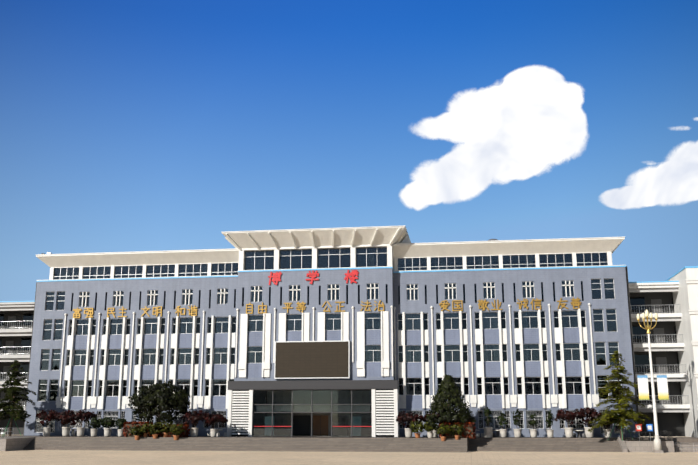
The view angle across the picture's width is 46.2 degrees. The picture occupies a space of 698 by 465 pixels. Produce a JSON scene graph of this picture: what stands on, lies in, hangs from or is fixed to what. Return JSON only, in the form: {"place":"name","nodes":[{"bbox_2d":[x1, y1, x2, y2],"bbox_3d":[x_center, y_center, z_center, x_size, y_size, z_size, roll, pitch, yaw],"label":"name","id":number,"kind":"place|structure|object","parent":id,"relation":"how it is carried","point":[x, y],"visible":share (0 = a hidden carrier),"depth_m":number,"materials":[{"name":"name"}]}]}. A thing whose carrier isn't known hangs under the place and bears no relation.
{"place":"outdoors","nodes":[
{"label":"outdoors","id":0,"kind":"place"},
{"bbox_2d":[24,225,637,436],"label":"school building","id":1,"kind":"structure","parent":0,"point":[313,354],"depth_m":96.87,"materials":[{"name":"paint"}]},
{"bbox_2d":[73,270,580,317],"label":"facade lettering","id":2,"kind":"object","parent":1,"relation":"on","point":[276,276],"visible":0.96,"depth_m":97.34,"materials":[{"name":"gold metal"}]},
{"bbox_2d":[23,247,639,436],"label":"windows","id":3,"kind":"structure","parent":1,"relation":"attached to","point":[327,258],"depth_m":97.03,"materials":[{"name":"black glass"}]},
{"bbox_2d":[0,435,697,451],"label":"entrance terrace","id":4,"kind":"structure","parent":0,"point":[348,444],"depth_m":86.85,"materials":[{"name":"concrete"}]},
{"bbox_2d":[0,360,36,436],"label":"cedar","id":5,"kind":"object","parent":4,"relation":"on","point":[19,412],"visible":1,"depth_m":96.22,"materials":[{"name":"green plant"}]},
{"bbox_2d":[36,409,59,435],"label":"potted maple","id":6,"kind":"object","parent":4,"relation":"on","point":[43,415],"visible":0.94,"depth_m":95.42,"materials":[{"name":"plant"}]},
{"bbox_2d":[54,410,80,435],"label":"potted maple","id":7,"kind":"object","parent":4,"relation":"on","point":[64,417],"visible":0.85,"depth_m":95.34,"materials":[{"name":"plant"}]},
{"bbox_2d":[69,409,96,435],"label":"potted maple","id":8,"kind":"object","parent":4,"relation":"on","point":[82,415],"visible":0.98,"depth_m":95.01,"materials":[{"name":"plant"}]},
{"bbox_2d":[88,416,100,436],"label":"potted plant","id":9,"kind":"object","parent":4,"relation":"on","point":[94,423],"visible":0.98,"depth_m":94.18,"materials":[{"name":"green plant"}]},
{"bbox_2d":[99,416,115,436],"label":"potted plant","id":10,"kind":"object","parent":4,"relation":"on","point":[108,422],"visible":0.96,"depth_m":93.98,"materials":[{"name":"green plant"}]},
{"bbox_2d":[114,418,127,436],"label":"potted plant","id":11,"kind":"object","parent":4,"relation":"on","point":[119,423],"visible":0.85,"depth_m":93.17,"materials":[{"name":"green plant"}]},
{"bbox_2d":[129,425,145,439],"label":"potted plant","id":12,"kind":"object","parent":4,"relation":"on","point":[135,430],"visible":0.92,"depth_m":90.05,"materials":[{"name":"green plant"}]},
{"bbox_2d":[123,421,152,436],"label":"hedge","id":13,"kind":"object","parent":4,"relation":"on","point":[126,428],"visible":0.65,"depth_m":91.07,"materials":[{"name":"plant"}]},
{"bbox_2d":[139,423,150,436],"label":"potted plant","id":14,"kind":"object","parent":4,"relation":"on","point":[144,429],"visible":0.52,"depth_m":90.56,"materials":[{"name":"green plant"}]},
{"bbox_2d":[148,422,161,438],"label":"potted plant","id":15,"kind":"object","parent":4,"relation":"on","point":[153,429],"visible":0.98,"depth_m":90.09,"materials":[{"name":"green plant"}]},
{"bbox_2d":[128,381,190,423],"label":"round tree","id":16,"kind":"object","parent":4,"relation":"on","point":[157,399],"visible":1,"depth_m":91.45,"materials":[{"name":"green plant"}]},
{"bbox_2d":[159,420,174,436],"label":"potted plant","id":17,"kind":"object","parent":4,"relation":"on","point":[165,429],"visible":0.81,"depth_m":90.49,"materials":[{"name":"green plant"}]},
{"bbox_2d":[149,424,190,436],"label":"hedge","id":18,"kind":"object","parent":4,"relation":"on","point":[185,433],"visible":0.46,"depth_m":90.73,"materials":[{"name":"plant"}]},
{"bbox_2d":[169,423,183,439],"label":"potted plant","id":19,"kind":"object","parent":4,"relation":"on","point":[176,430],"visible":1,"depth_m":89.37,"materials":[{"name":"green plant"}]},
{"bbox_2d":[179,410,206,436],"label":"potted maple","id":20,"kind":"object","parent":4,"relation":"on","point":[194,417],"visible":0.98,"depth_m":91.44,"materials":[{"name":"plant"}]},
{"bbox_2d":[204,413,227,436],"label":"potted maple","id":21,"kind":"object","parent":4,"relation":"on","point":[210,419],"visible":1,"depth_m":91.55,"materials":[{"name":"plant"}]},
{"bbox_2d":[207,429,226,436],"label":"stone table set","id":22,"kind":"object","parent":4,"relation":"on","point":[218,434],"visible":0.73,"depth_m":93.39,"materials":[{"name":"grey stone"}]},
{"bbox_2d":[396,411,423,437],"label":"potted maple","id":23,"kind":"object","parent":4,"relation":"on","point":[403,417],"visible":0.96,"depth_m":89.01,"materials":[{"name":"plant"}]},
{"bbox_2d":[409,421,424,437],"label":"potted plant","id":24,"kind":"object","parent":4,"relation":"on","point":[415,429],"visible":1,"depth_m":86.26,"materials":[{"name":"green plant"}]},
{"bbox_2d":[423,422,435,437],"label":"potted plant","id":25,"kind":"object","parent":4,"relation":"on","point":[429,429],"visible":0.83,"depth_m":86.12,"materials":[{"name":"green plant"}]},
{"bbox_2d":[421,413,445,436],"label":"potted maple","id":26,"kind":"object","parent":4,"relation":"on","point":[434,431],"visible":0.27,"depth_m":89.95,"materials":[{"name":"plant"}]},
{"bbox_2d":[434,422,451,440],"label":"potted plant","id":27,"kind":"object","parent":4,"relation":"on","point":[443,430],"visible":1,"depth_m":85.28,"materials":[{"name":"green plant"}]},
{"bbox_2d":[425,374,475,431],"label":"cone tree","id":28,"kind":"object","parent":4,"relation":"on","point":[448,389],"visible":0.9,"depth_m":86.99,"materials":[{"name":"green plant"}]},
{"bbox_2d":[449,422,463,439],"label":"potted plant","id":29,"kind":"object","parent":4,"relation":"on","point":[458,431],"visible":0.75,"depth_m":85.35,"materials":[{"name":"green plant"}]},
{"bbox_2d":[438,422,475,438],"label":"potted plants","id":30,"kind":"object","parent":4,"relation":"on","point":[469,430],"visible":0.67,"depth_m":85.89,"materials":[{"name":"plant"}]},
{"bbox_2d":[473,430,483,436],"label":"stone table set","id":31,"kind":"object","parent":4,"relation":"on","point":[478,434],"visible":0.35,"depth_m":90.61,"materials":[{"name":"grey stone"}]},
{"bbox_2d":[483,407,492,437],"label":"potted plant","id":32,"kind":"object","parent":4,"relation":"on","point":[488,432],"visible":1,"depth_m":89.46,"materials":[{"name":"green plant"}]},
{"bbox_2d":[492,430,506,436],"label":"stone table set","id":33,"kind":"object","parent":4,"relation":"on","point":[496,434],"visible":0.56,"depth_m":90.16,"materials":[{"name":"grey stone"}]},
{"bbox_2d":[497,413,507,437],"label":"potted plant","id":34,"kind":"object","parent":4,"relation":"on","point":[502,419],"visible":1,"depth_m":89.33,"materials":[{"name":"green plant"}]},
{"bbox_2d":[511,409,520,437],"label":"potted plant","id":35,"kind":"object","parent":4,"relation":"on","point":[517,433],"visible":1,"depth_m":89.05,"materials":[{"name":"green plant"}]},
{"bbox_2d":[529,414,537,437],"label":"potted plant","id":36,"kind":"object","parent":4,"relation":"on","point":[533,432],"visible":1,"depth_m":88.86,"materials":[{"name":"green plant"}]},
{"bbox_2d":[545,410,553,437],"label":"potted plant","id":37,"kind":"object","parent":4,"relation":"on","point":[550,422],"visible":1,"depth_m":88.52,"materials":[{"name":"green plant"}]},
{"bbox_2d":[552,409,583,437],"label":"potted maple","id":38,"kind":"object","parent":4,"relation":"on","point":[564,414],"visible":0.98,"depth_m":87.90,"materials":[{"name":"plant"}]},
{"bbox_2d":[573,430,585,437],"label":"stone table set","id":39,"kind":"object","parent":4,"relation":"on","point":[579,436],"visible":0.69,"depth_m":88.77,"materials":[{"name":"grey stone"}]},
{"bbox_2d":[574,407,600,437],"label":"potted maple","id":40,"kind":"object","parent":4,"relation":"on","point":[591,412],"visible":0.79,"depth_m":87.94,"materials":[{"name":"plant"}]},
{"bbox_2d":[593,413,619,437],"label":"potted maple","id":41,"kind":"object","parent":4,"relation":"on","point":[607,432],"visible":0.35,"depth_m":87.86,"materials":[{"name":"plant"}]},
{"bbox_2d":[587,351,650,440],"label":"cedar","id":42,"kind":"object","parent":4,"relation":"on","point":[623,410],"visible":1,"depth_m":85.73,"materials":[{"name":"green plant"}]},
{"bbox_2d":[635,424,652,440],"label":"sign boards","id":43,"kind":"object","parent":4,"relation":"on","point":[648,426],"visible":1,"depth_m":83.98,"materials":[{"name":"metal"}]},
{"bbox_2d":[629,266,697,436],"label":"classroom block","id":44,"kind":"structure","parent":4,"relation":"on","point":[672,301],"depth_m":95.08,"materials":[{"name":"white paint"}]},
{"bbox_2d":[0,436,697,464],"bbox_3d":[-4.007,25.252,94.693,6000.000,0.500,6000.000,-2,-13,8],"label":"plaza ground","id":45,"kind":"structure","parent":0,"point":[63,457],"depth_m":69.99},
{"bbox_2d":[0,301,34,434],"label":"classroom block","id":46,"kind":"structure","parent":45,"relation":"on","point":[16,321],"depth_m":107.19,"materials":[{"name":"white paint"}]},
{"bbox_2d":[1,427,697,451],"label":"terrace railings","id":47,"kind":"object","parent":45,"relation":"on","point":[669,437],"visible":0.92,"depth_m":83.86,"materials":[{"name":"silver metal"}]},
{"bbox_2d":[637,310,668,452],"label":"street lamp","id":48,"kind":"object","parent":45,"relation":"on","point":[662,386],"visible":1,"depth_m":83.49,"materials":[{"name":"white metal"}]},
{"bbox_2d":[0,0,697,300],"label":"sky","id":49,"kind":"structure","parent":0,"point":[126,125],"materials":[{"name":"blue"}]}
]}

